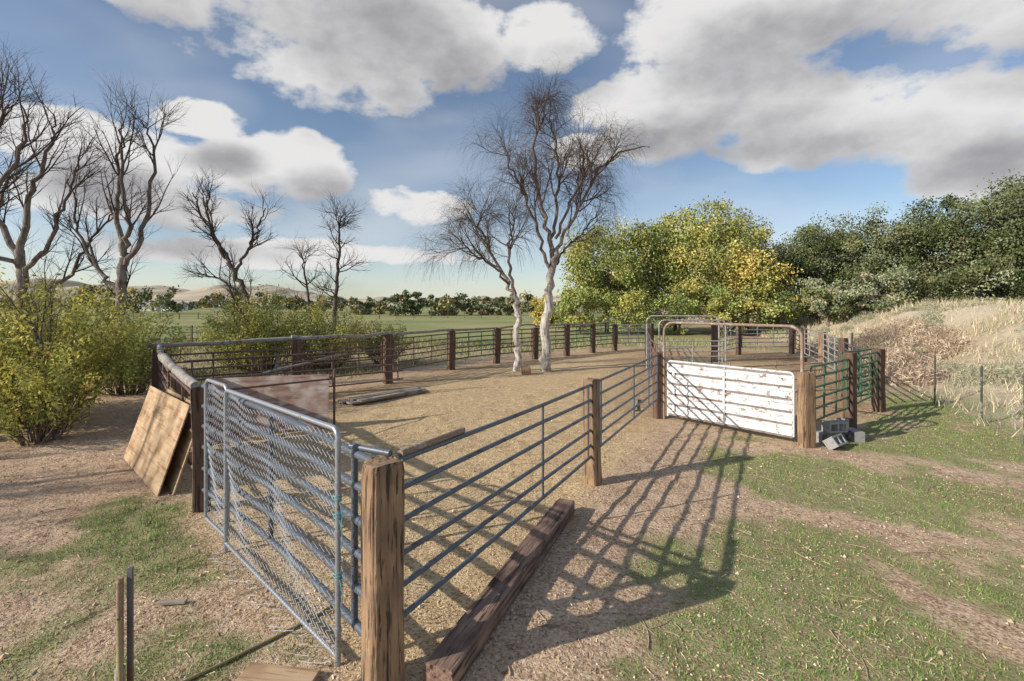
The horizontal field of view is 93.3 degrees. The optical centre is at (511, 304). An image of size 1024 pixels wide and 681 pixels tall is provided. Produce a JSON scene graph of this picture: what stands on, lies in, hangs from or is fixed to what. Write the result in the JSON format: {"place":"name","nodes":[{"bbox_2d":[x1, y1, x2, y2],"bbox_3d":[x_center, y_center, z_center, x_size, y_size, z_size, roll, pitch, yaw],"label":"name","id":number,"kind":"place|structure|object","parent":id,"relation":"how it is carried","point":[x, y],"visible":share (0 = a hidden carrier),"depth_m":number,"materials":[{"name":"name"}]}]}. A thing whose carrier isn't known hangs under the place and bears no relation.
{"place":"outdoors","nodes":[
{"label":"outdoors","id":0,"kind":"place"},
{"bbox_2d":[0,278,1009,305],"bbox_3d":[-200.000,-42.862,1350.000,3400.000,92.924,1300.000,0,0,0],"label":"hills","id":1,"kind":"structure","parent":0,"point":[185,295],"depth_m":1459.60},
{"bbox_2d":[0,304,1023,680],"bbox_3d":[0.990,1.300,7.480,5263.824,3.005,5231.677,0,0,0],"label":"ground","id":2,"kind":"structure","parent":0,"point":[110,418],"depth_m":5.51,"materials":[{"name":"brown soil"}]},
{"bbox_2d":[0,264,71,381],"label":"willow bush","id":3,"kind":"object","parent":2,"relation":"on","point":[17,301],"visible":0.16,"depth_m":11.04,"materials":[{"name":"green plant"}]},
{"bbox_2d":[0,33,83,213],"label":"dead cottonwood tree","id":4,"kind":"object","parent":2,"relation":"on","point":[16,164],"visible":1,"depth_m":12.76,"materials":[{"name":"wood"}]},
{"bbox_2d":[0,336,110,446],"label":"willow bush","id":5,"kind":"object","parent":2,"relation":"on","point":[41,397],"visible":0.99,"depth_m":9.14,"materials":[{"name":"green plant"}]},
{"bbox_2d":[2,284,147,370],"bbox_3d":[-14.695,0.992,15.950,4.018,3.350,4.365,0,0,40],"label":"willow bush","id":6,"kind":"object","parent":2,"relation":"on","point":[81,315],"visible":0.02,"depth_m":15.66,"materials":[{"name":"green plant"}]},
{"bbox_2d":[0,268,162,427],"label":"willow bush","id":7,"kind":"object","parent":2,"relation":"on","point":[109,351],"visible":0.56,"depth_m":10.61,"materials":[{"name":"green plant"}]},
{"bbox_2d":[0,48,166,372],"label":"dead cottonwood tree","id":8,"kind":"object","parent":2,"relation":"on","point":[23,235],"visible":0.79,"depth_m":16.98,"materials":[{"name":"wood"}]},
{"bbox_2d":[39,60,194,384],"bbox_3d":[-13.274,-2.425,15.865,5.028,10.494,2.968,0,0,11],"label":"dead cottonwood tree","id":9,"kind":"object","parent":2,"relation":"on","point":[122,272],"visible":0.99,"depth_m":15.70,"materials":[{"name":"wood"}]},
{"bbox_2d":[50,294,191,395],"bbox_3d":[-11.374,1.161,14.156,3.418,3.008,3.276,0,0,0],"label":"willow bush","id":10,"kind":"object","parent":2,"relation":"on","point":[141,361],"visible":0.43,"depth_m":13.98,"materials":[{"name":"green plant"}]},
{"bbox_2d":[114,566,133,680],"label":"fence stake","id":11,"kind":"object","parent":2,"relation":"on","point":[120,672],"visible":1,"depth_m":2.81,"materials":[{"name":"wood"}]},
{"bbox_2d":[123,386,189,496],"bbox_3d":[-5.567,2.009,7.517,2.440,1.240,0.028,0,-18,43],"label":"plywood sheet","id":12,"kind":"object","parent":2,"relation":"on","point":[152,444],"visible":0.9,"depth_m":7.34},
{"bbox_2d":[0,224,312,439],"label":"dead branches","id":13,"kind":"object","parent":2,"relation":"on","point":[56,434],"visible":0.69,"depth_m":10.01,"materials":[{"name":"brown plant"}]},
{"bbox_2d":[163,389,191,494],"bbox_3d":[-5.289,2.029,7.492,2.200,1.200,0.021,0,-18,44],"label":"plywood sheet","id":14,"kind":"object","parent":2,"relation":"on","point":[177,464],"visible":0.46,"depth_m":6.91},
{"bbox_2d":[171,367,187,398],"bbox_3d":[-6.180,1.932,8.995,0.249,1.535,0.227,0,1,-40],"label":"railroad tie post","id":15,"kind":"object","parent":2,"relation":"on","point":[176,386],"visible":0.12,"depth_m":8.90,"materials":[{"name":"brown wood"}]},
{"bbox_2d":[169,373,191,467],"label":"pipe fence panel","id":16,"kind":"object","parent":15,"relation":"attached to","point":[179,381],"visible":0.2,"depth_m":7.51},
{"bbox_2d":[190,391,256,450],"bbox_3d":[-5.250,2.075,8.725,0.019,0.850,1.346,0,0,31],"label":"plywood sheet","id":17,"kind":"object","parent":16,"relation":"attached to","point":[247,413],"visible":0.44,"depth_m":8.94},
{"bbox_2d":[190,387,210,512],"bbox_3d":[-3.955,1.861,6.147,0.215,1.679,0.217,-1,0,-34],"label":"railroad tie post","id":18,"kind":"object","parent":2,"relation":"on","point":[196,403],"visible":0.6,"depth_m":6.04,"materials":[{"name":"brown wood"}]},
{"bbox_2d":[159,353,200,388],"bbox_3d":[-5.196,0.995,7.487,0.163,0.200,3.789,0,0,-40],"label":"log rail","id":19,"kind":"object","parent":18,"relation":"on","point":[183,376],"visible":0.99,"depth_m":7.07,"materials":[{"name":"grey wood"}]},
{"bbox_2d":[201,384,374,635],"bbox_3d":[-2.405,1.690,4.757,3.964,1.402,0.124,0,0,43],"label":"pipe fence panel","id":20,"kind":"object","parent":18,"relation":"attached to","point":[352,515],"visible":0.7,"depth_m":4.23,"materials":[{"name":"metal"}]},
{"bbox_2d":[348,443,392,456],"bbox_3d":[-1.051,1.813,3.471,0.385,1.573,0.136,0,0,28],"label":"pipe bracket","id":21,"kind":"object","parent":20,"relation":"attached to","point":[372,449],"visible":0.51,"depth_m":3.48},
{"bbox_2d":[204,378,229,540],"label":"chain link gate","id":22,"kind":"structure","parent":2,"relation":"on","point":[206,455],"depth_m":5.55,"materials":[{"name":"metal"}]},
{"bbox_2d":[170,161,284,316],"bbox_3d":[-14.562,-2.280,25.162,5.712,10.306,3.274,0,0,-16],"label":"dead cottonwood tree","id":23,"kind":"object","parent":2,"relation":"on","point":[211,227],"visible":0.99,"depth_m":24.93,"materials":[{"name":"brown plant"}]},
{"bbox_2d":[194,301,277,368],"bbox_3d":[-11.258,1.240,20.057,3.130,2.879,3.302,0,0,40],"label":"willow bush","id":24,"kind":"object","parent":2,"relation":"on","point":[211,347],"visible":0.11,"depth_m":19.36,"materials":[{"name":"green plant"}]},
{"bbox_2d":[193,283,320,374],"bbox_3d":[-9.584,0.907,18.524,4.417,3.513,4.110,0,0,-38],"label":"willow bush","id":25,"kind":"object","parent":2,"relation":"on","point":[253,333],"visible":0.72,"depth_m":17.76,"materials":[{"name":"green plant"}]},
{"bbox_2d":[182,605,331,680],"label":"stick","id":26,"kind":"object","parent":2,"relation":"on","point":[244,651],"visible":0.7,"depth_m":3.64,"materials":[{"name":"wood"}]},
{"bbox_2d":[208,374,328,430],"bbox_3d":[-4.993,2.024,9.932,2.300,1.120,0.026,0,-17,-16],"label":"plywood sheet","id":27,"kind":"object","parent":2,"relation":"on","point":[310,399],"visible":0.44,"depth_m":10.06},
{"bbox_2d":[209,369,334,446],"bbox_3d":[-4.540,1.950,9.435,0.048,1.300,2.577,0,0,33],"label":"brace stake","id":28,"kind":"object","parent":2,"relation":"on","point":[277,384],"visible":0.74,"depth_m":9.58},
{"bbox_2d":[209,389,342,665],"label":"chain link gate","id":29,"kind":"structure","parent":2,"relation":"on","point":[335,653],"depth_m":4.03,"materials":[{"name":"metal"}]},
{"bbox_2d":[235,662,319,680],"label":"wood board","id":30,"kind":"object","parent":2,"relation":"on","point":[253,671],"visible":1,"depth_m":3.35,"materials":[{"name":"brown wood"}]},
{"bbox_2d":[291,339,301,374],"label":"railroad tie post","id":31,"kind":"object","parent":2,"relation":"on","point":[296,346],"visible":0.48,"depth_m":13.80,"materials":[{"name":"brown wood"}]},
{"bbox_2d":[165,348,290,395],"bbox_3d":[-7.450,1.775,12.900,2.942,1.097,0.048,0,0,-39],"label":"pipe fence panel","id":32,"kind":"object","parent":31,"relation":"attached to","point":[252,351],"visible":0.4,"depth_m":12.87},
{"bbox_2d":[147,336,311,347],"bbox_3d":[-7.416,0.983,13.021,3.856,0.172,0.249,0,0,-37],"label":"log rail","id":33,"kind":"object","parent":31,"relation":"on","point":[230,342],"visible":0.96,"depth_m":12.89,"materials":[{"name":"grey wood"}]},
{"bbox_2d":[183,348,402,399],"bbox_3d":[-5.400,1.752,12.750,5.400,0.958,0.044,0,0,-37],"label":"pipe fence panel","id":34,"kind":"object","parent":31,"relation":"attached to","point":[331,369],"visible":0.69,"depth_m":12.93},
{"bbox_2d":[291,331,392,338],"bbox_3d":[-5.134,0.953,14.919,3.231,0.184,0.154,0,0,-44],"label":"log rail","id":35,"kind":"object","parent":31,"relation":"on","point":[344,335],"visible":0.98,"depth_m":14.85,"materials":[{"name":"grey wood"}]},
{"bbox_2d":[302,339,384,376],"bbox_3d":[-5.150,1.675,14.950,2.711,1.097,0.048,0,0,-45],"label":"pipe fence panel","id":36,"kind":"object","parent":31,"relation":"attached to","point":[358,353],"visible":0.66,"depth_m":15.00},
{"bbox_2d":[270,189,373,332],"bbox_3d":[-11.580,-2.276,30.059,6.367,10.195,5.095,0,0,0],"label":"dead cottonwood tree","id":37,"kind":"object","parent":2,"relation":"on","point":[338,271],"visible":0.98,"depth_m":29.84,"materials":[{"name":"brown plant"}]},
{"bbox_2d":[269,296,378,371],"bbox_3d":[-7.152,1.150,18.906,3.958,2.998,3.759,0,0,0],"label":"willow bush","id":38,"kind":"object","parent":2,"relation":"on","point":[335,330],"visible":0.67,"depth_m":18.64,"materials":[{"name":"green plant"}]},
{"bbox_2d":[0,280,687,315],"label":"distant tree line","id":39,"kind":"object","parent":2,"relation":"on","point":[444,304],"visible":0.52,"depth_m":126.92,"materials":[{"name":"green plant"}]},
{"bbox_2d":[361,456,404,680],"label":"railroad tie post","id":40,"kind":"object","parent":2,"relation":"on","point":[382,556],"visible":1,"depth_m":3.23,"materials":[{"name":"brown wood"}]},
{"bbox_2d":[357,314,412,363],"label":"willow bush","id":41,"kind":"object","parent":2,"relation":"on","point":[379,329],"visible":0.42,"depth_m":20.73,"materials":[{"name":"green plant"}]},
{"bbox_2d":[383,335,392,383],"bbox_3d":[-4.096,1.842,15.991,0.287,1.716,0.240,0,0,-34],"label":"railroad tie post","id":42,"kind":"object","parent":2,"relation":"on","point":[388,342],"visible":0.79,"depth_m":15.89,"materials":[{"name":"brown wood"}]},
{"bbox_2d":[393,333,449,370],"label":"pipe fence panel","id":43,"kind":"object","parent":42,"relation":"attached to","point":[431,346],"visible":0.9,"depth_m":17.60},
{"bbox_2d":[124,312,658,318],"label":"field fence","id":44,"kind":"object","parent":2,"relation":"on","point":[198,314],"visible":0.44,"depth_m":91.28,"materials":[{"name":"brown wood"}]},
{"bbox_2d":[447,331,454,369],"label":"railroad tie post","id":45,"kind":"object","parent":2,"relation":"on","point":[451,355],"visible":0.79,"depth_m":19.32,"materials":[{"name":"brown wood"}]},
{"bbox_2d":[455,330,494,359],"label":"pipe fence panel","id":46,"kind":"object","parent":45,"relation":"attached to","point":[481,345],"visible":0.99,"depth_m":20.49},
{"bbox_2d":[139,337,771,384],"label":"rough grass","id":47,"kind":"structure","parent":2,"relation":"on","point":[190,349],"depth_m":27.25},
{"bbox_2d":[397,166,554,370],"bbox_3d":[-1.345,-1.457,18.734,6.768,8.466,5.627,0,0,0],"label":"bare willow tree","id":48,"kind":"object","parent":2,"relation":"on","point":[485,241],"visible":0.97,"depth_m":18.65,"materials":[{"name":"grey plant"}]},
{"bbox_2d":[423,498,574,680],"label":"railroad tie beam","id":49,"kind":"structure","parent":2,"relation":"on","point":[455,653],"depth_m":3.98,"materials":[{"name":"brown wood"}]},
{"bbox_2d":[0,407,1023,680],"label":"dirt clods","id":50,"kind":"object","parent":2,"relation":"on","point":[4,655],"visible":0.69,"depth_m":5.05,"materials":[{"name":"brown soil"}]},
{"bbox_2d":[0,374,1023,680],"bbox_3d":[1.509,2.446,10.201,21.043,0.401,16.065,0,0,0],"label":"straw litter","id":51,"kind":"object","parent":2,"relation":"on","point":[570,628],"visible":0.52,"depth_m":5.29,"materials":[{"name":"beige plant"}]},
{"bbox_2d":[26,408,1023,680],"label":"fallen twigs","id":52,"kind":"object","parent":2,"relation":"on","point":[634,552],"visible":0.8,"depth_m":5.49,"materials":[{"name":"wood"}]},
{"bbox_2d":[529,294,558,326],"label":"autumn shrub","id":53,"kind":"object","parent":2,"relation":"on","point":[538,312],"visible":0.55,"depth_m":45.37,"materials":[{"name":"yellow plant"}]},
{"bbox_2d":[449,51,649,371],"bbox_3d":[1.534,-3.561,18.847,8.153,12.659,6.503,0,0,0],"label":"bare willow tree","id":54,"kind":"object","parent":2,"relation":"on","point":[545,356],"visible":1,"depth_m":18.68,"materials":[{"name":"grey plant"}]},
{"bbox_2d":[541,284,609,333],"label":"autumn shrub","id":55,"kind":"object","parent":2,"relation":"on","point":[566,303],"visible":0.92,"depth_m":42.48,"materials":[{"name":"green plant"}]},
{"bbox_2d":[582,377,601,486],"bbox_3d":[1.168,1.882,7.049,0.204,1.636,0.220,-1,0,40],"label":"railroad tie post","id":56,"kind":"object","parent":2,"relation":"on","point":[592,472],"visible":0.83,"depth_m":6.97,"materials":[{"name":"brown wood"}]},
{"bbox_2d":[396,384,591,617],"bbox_3d":[0.155,1.665,5.175,0.042,1.171,4.084,0,0,29],"label":"pipe fence panel","id":57,"kind":"object","parent":56,"relation":"attached to","point":[430,563],"visible":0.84,"depth_m":4.45,"materials":[{"name":"metal"}]},
{"bbox_2d":[397,427,465,455],"bbox_3d":[-0.610,1.070,3.805,0.052,0.060,0.788,0,0,29],"label":"rusty pipe stub","id":58,"kind":"object","parent":57,"relation":"on","point":[428,443],"visible":1,"depth_m":3.73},
{"bbox_2d":[552,214,658,331],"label":"autumn elm tree","id":59,"kind":"object","parent":2,"relation":"on","point":[596,279],"visible":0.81,"depth_m":43.69,"materials":[{"name":"green plant"}]},
{"bbox_2d":[598,283,659,334],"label":"autumn shrub","id":60,"kind":"object","parent":2,"relation":"on","point":[635,301],"visible":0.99,"depth_m":41.20,"materials":[{"name":"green plant"}]},
{"bbox_2d":[595,214,697,310],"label":"autumn elm tree","id":61,"kind":"object","parent":2,"relation":"on","point":[644,239],"visible":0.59,"depth_m":44.81,"materials":[{"name":"green plant"}]},
{"bbox_2d":[652,352,662,418],"bbox_3d":[3.385,1.891,11.154,0.228,1.618,0.207,0,0,-17],"label":"railroad tie post","id":62,"kind":"object","parent":2,"relation":"on","point":[657,409],"visible":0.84,"depth_m":11.06,"materials":[{"name":"brown wood"}]},
{"bbox_2d":[600,354,658,446],"bbox_3d":[2.295,1.640,9.100,0.040,1.039,4.418,0,0,28],"label":"pipe fence panel","id":63,"kind":"object","parent":62,"relation":"attached to","point":[627,401],"visible":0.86,"depth_m":8.85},
{"bbox_2d":[619,205,710,330],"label":"autumn elm tree","id":64,"kind":"object","parent":2,"relation":"on","point":[668,219],"visible":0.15,"depth_m":48.24,"materials":[{"name":"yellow plant"}]},
{"bbox_2d":[648,272,719,334],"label":"autumn shrub","id":65,"kind":"object","parent":2,"relation":"on","point":[691,307],"visible":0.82,"depth_m":41.24,"materials":[{"name":"green plant"}]},
{"bbox_2d":[646,315,725,367],"bbox_3d":[6.905,1.510,19.222,2.934,2.180,1.016,0,0,8],"label":"bow gate frame","id":66,"kind":"object","parent":2,"relation":"on","point":[718,320],"visible":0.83,"depth_m":19.49,"materials":[{"name":"silver metal"}]},
{"bbox_2d":[661,340,723,362],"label":"pipe gate","id":67,"kind":"structure","parent":66,"relation":"attached to","point":[692,351],"depth_m":18.81,"materials":[{"name":"silver metal"}]},
{"bbox_2d":[645,192,781,322],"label":"autumn elm tree","id":68,"kind":"object","parent":2,"relation":"on","point":[729,231],"visible":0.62,"depth_m":42.75,"materials":[{"name":"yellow plant"}]},
{"bbox_2d":[695,280,757,335],"bbox_3d":[17.826,0.400,40.530,4.902,5.045,5.311,0,0,0],"label":"autumn shrub","id":69,"kind":"object","parent":2,"relation":"on","point":[725,312],"visible":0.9,"depth_m":39.68,"materials":[{"name":"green plant"}]},
{"bbox_2d":[663,321,803,418],"bbox_3d":[4.408,1.486,9.980,0.053,2.228,2.905,0,0,-41],"label":"bow gate frame","id":70,"kind":"object","parent":2,"relation":"on","point":[798,330],"visible":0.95,"depth_m":9.86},
{"bbox_2d":[667,360,794,438],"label":"white metal gate","id":71,"kind":"structure","parent":70,"relation":"attached to","point":[737,396],"depth_m":9.83,"materials":[{"name":"metal"}]},
{"bbox_2d":[701,206,792,328],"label":"autumn elm tree","id":72,"kind":"object","parent":2,"relation":"on","point":[760,229],"visible":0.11,"depth_m":50.64,"materials":[{"name":"yellow plant"}]},
{"bbox_2d":[708,239,803,334],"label":"autumn elm tree","id":73,"kind":"object","parent":2,"relation":"on","point":[771,280],"visible":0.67,"depth_m":41.04,"materials":[{"name":"yellow plant"}]},
{"bbox_2d":[738,238,812,323],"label":"russian olive tree","id":74,"kind":"object","parent":2,"relation":"on","point":[784,282],"visible":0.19,"depth_m":47.28,"materials":[{"name":"green plant"}]},
{"bbox_2d":[744,289,808,332],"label":"autumn shrub","id":75,"kind":"object","parent":2,"relation":"on","point":[782,303],"visible":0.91,"depth_m":39.01,"materials":[{"name":"green plant"}]},
{"bbox_2d":[797,372,815,448],"bbox_3d":[5.379,1.964,8.828,0.250,1.473,0.207,-1,1,-11],"label":"railroad tie post","id":76,"kind":"object","parent":2,"relation":"on","point":[806,406],"visible":0.95,"depth_m":8.74,"materials":[{"name":"brown wood"}]},
{"bbox_2d":[808,358,848,420],"bbox_3d":[6.295,1.665,9.570,2.086,1.071,0.042,0,0,-39],"label":"pipe fence panel","id":77,"kind":"object","parent":76,"relation":"attached to","point":[824,384],"visible":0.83,"depth_m":9.66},
{"bbox_2d":[783,276,840,322],"bbox_3d":[24.523,-0.172,40.307,4.706,4.361,5.226,0,0,-29],"label":"russian olive tree","id":78,"kind":"object","parent":2,"relation":"on","point":[809,312],"visible":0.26,"depth_m":39.51,"materials":[{"name":"green plant"}]},
{"bbox_2d":[775,218,874,301],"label":"russian olive tree","id":79,"kind":"object","parent":2,"relation":"on","point":[812,263],"visible":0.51,"depth_m":46.59,"materials":[{"name":"green plant"}]},
{"bbox_2d":[816,429,834,442],"bbox_3d":[5.950,2.500,9.250,0.390,0.190,0.190,0,0,-23],"label":"concrete block","id":80,"kind":"object","parent":2,"relation":"on","point":[821,436],"depth_m":9.15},
{"bbox_2d":[821,420,846,432],"bbox_3d":[6.100,2.300,9.150,0.390,0.190,0.190,0,0,-11],"label":"concrete block","id":81,"kind":"object","parent":80,"relation":"on","point":[829,426],"depth_m":9.09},
{"bbox_2d":[790,279,868,326],"bbox_3d":[23.619,0.003,36.131,4.501,3.892,4.832,0,0,0],"label":"shrub","id":82,"kind":"object","parent":2,"relation":"on","point":[817,296],"visible":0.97,"depth_m":35.18,"materials":[{"name":"green plant"}]},
{"bbox_2d":[782,210,879,278],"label":"russian olive tree","id":83,"kind":"object","parent":2,"relation":"on","point":[844,219],"visible":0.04,"depth_m":51.14,"materials":[{"name":"green plant"}]},
{"bbox_2d":[843,352,857,428],"bbox_3d":[7.201,1.854,10.302,0.211,1.692,0.206,1,0,-29],"label":"railroad tie post","id":84,"kind":"object","parent":2,"relation":"on","point":[850,413],"visible":0.81,"depth_m":10.22,"materials":[{"name":"brown wood"}]},
{"bbox_2d":[857,351,878,403],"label":"pipe fence panel","id":85,"kind":"object","parent":84,"relation":"attached to","point":[860,374],"visible":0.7,"depth_m":11.25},
{"bbox_2d":[830,264,921,319],"bbox_3d":[26.445,-0.870,35.402,5.426,4.192,5.529,0,0,38],"label":"shrub","id":86,"kind":"object","parent":2,"relation":"on","point":[880,300],"visible":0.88,"depth_m":34.76,"materials":[{"name":"green plant"}]},
{"bbox_2d":[820,201,934,299],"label":"russian olive tree","id":87,"kind":"object","parent":2,"relation":"on","point":[850,245],"visible":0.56,"depth_m":44.28,"materials":[{"name":"green plant"}]},
{"bbox_2d":[871,348,885,411],"bbox_3d":[8.983,1.882,11.859,0.250,1.637,0.237,-1,1,-29],"label":"railroad tie post","id":88,"kind":"object","parent":2,"relation":"on","point":[878,403],"visible":0.81,"depth_m":11.79,"materials":[{"name":"brown wood"}]},
{"bbox_2d":[749,296,1023,436],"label":"dry bank grass","id":89,"kind":"structure","parent":2,"relation":"on","point":[944,303],"depth_m":21.46,"materials":[{"name":"plant"}]},
{"bbox_2d":[837,346,943,374],"bbox_3d":[14.393,2.182,18.510,3.827,1.285,2.772,0,0,0],"label":"dry brush pile","id":90,"kind":"object","parent":2,"relation":"on","point":[916,359],"visible":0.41,"depth_m":18.07,"materials":[{"name":"beige plant"}]},
{"bbox_2d":[853,317,930,346],"bbox_3d":[19.984,1.623,26.005,4.625,2.114,3.263,0,0,0],"label":"dry brush pile","id":91,"kind":"object","parent":2,"relation":"on","point":[897,326],"visible":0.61,"depth_m":25.78,"materials":[{"name":"beige plant"}]},
{"bbox_2d":[862,318,966,355],"bbox_3d":[18.476,1.611,22.516,4.579,2.192,3.389,0,0,0],"label":"dry brush pile","id":92,"kind":"object","parent":2,"relation":"on","point":[939,331],"visible":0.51,"depth_m":22.28,"materials":[{"name":"beige plant"}]},
{"bbox_2d":[856,195,974,300],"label":"russian olive tree","id":93,"kind":"object","parent":2,"relation":"on","point":[938,263],"visible":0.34,"depth_m":42.97,"materials":[{"name":"green plant"}]},
{"bbox_2d":[864,255,967,305],"bbox_3d":[30.655,-1.508,37.170,5.580,4.767,6.864,0,0,0],"label":"russian olive tree","id":94,"kind":"object","parent":2,"relation":"on","point":[933,279],"visible":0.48,"depth_m":35.47,"materials":[{"name":"green plant"}]},
{"bbox_2d":[814,344,1023,445],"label":"wire fence","id":95,"kind":"object","parent":2,"relation":"on","point":[981,391],"visible":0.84,"depth_m":11.84,"materials":[{"name":"metal"}]},
{"bbox_2d":[868,333,975,367],"bbox_3d":[16.586,1.953,19.765,4.205,1.730,3.035,0,0,0],"label":"dry brush pile","id":96,"kind":"object","parent":2,"relation":"on","point":[950,345],"visible":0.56,"depth_m":19.45,"materials":[{"name":"beige plant"}]},
{"bbox_2d":[885,362,960,386],"bbox_3d":[13.451,2.338,15.956,2.715,0.955,1.954,0,0,0],"label":"dry brush pile","id":97,"kind":"object","parent":2,"relation":"on","point":[906,374],"visible":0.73,"depth_m":15.71,"materials":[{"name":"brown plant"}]},
{"bbox_2d":[914,193,1023,301],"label":"russian olive tree","id":98,"kind":"object","parent":2,"relation":"on","point":[965,232],"visible":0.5,"depth_m":41.07,"materials":[{"name":"green plant"}]},
{"bbox_2d":[942,361,1006,388],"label":"sagebrush","id":99,"kind":"object","parent":2,"relation":"on","point":[974,375],"visible":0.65,"depth_m":14.55,"materials":[{"name":"beige plant"}]},
{"bbox_2d":[932,258,1023,304],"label":"russian olive tree","id":100,"kind":"object","parent":2,"relation":"on","point":[983,273],"visible":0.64,"depth_m":33.52,"materials":[{"name":"green plant"}]},
{"bbox_2d":[942,170,1023,292],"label":"russian olive tree","id":101,"kind":"object","parent":2,"relation":"on","point":[998,240],"visible":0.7,"depth_m":38.80,"materials":[{"name":"green plant"}]},
{"bbox_2d":[943,168,1023,295],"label":"russian olive tree","id":102,"kind":"object","parent":2,"relation":"on","point":[1005,182],"visible":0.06,"depth_m":43.85,"materials":[{"name":"green plant"}]},
{"bbox_2d":[959,243,1023,300],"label":"russian olive tree","id":103,"kind":"object","parent":2,"relation":"on","point":[1017,271],"visible":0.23,"depth_m":35.14,"materials":[{"name":"green plant"}]},
{"bbox_2d":[977,352,1023,384],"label":"sagebrush","id":104,"kind":"object","parent":2,"relation":"on","point":[1003,369],"visible":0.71,"depth_m":14.03,"materials":[{"name":"beige plant"}]},
{"bbox_2d":[992,358,1023,388],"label":"sagebrush","id":105,"kind":"object","parent":2,"relation":"on","point":[1010,376],"visible":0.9,"depth_m":13.43,"materials":[{"name":"beige plant"}]},
{"bbox_2d":[0,387,1023,680],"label":"grass","id":106,"kind":"structure","parent":0,"point":[772,597],"depth_m":4.92,"materials":[{"name":"plant"}]},
{"bbox_2d":[0,0,1023,299],"label":"sky","id":107,"kind":"structure","parent":0,"point":[791,110],"materials":[{"name":"blue"}]},
{"bbox_2d":[726,356,822,379],"bbox_3d":[7.700,1.872,14.100,3.444,0.699,0.044,0,0,-16],"label":"pipe fence panel","id":108,"kind":"object","parent":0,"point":[776,364],"visible":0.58,"depth_m":14.13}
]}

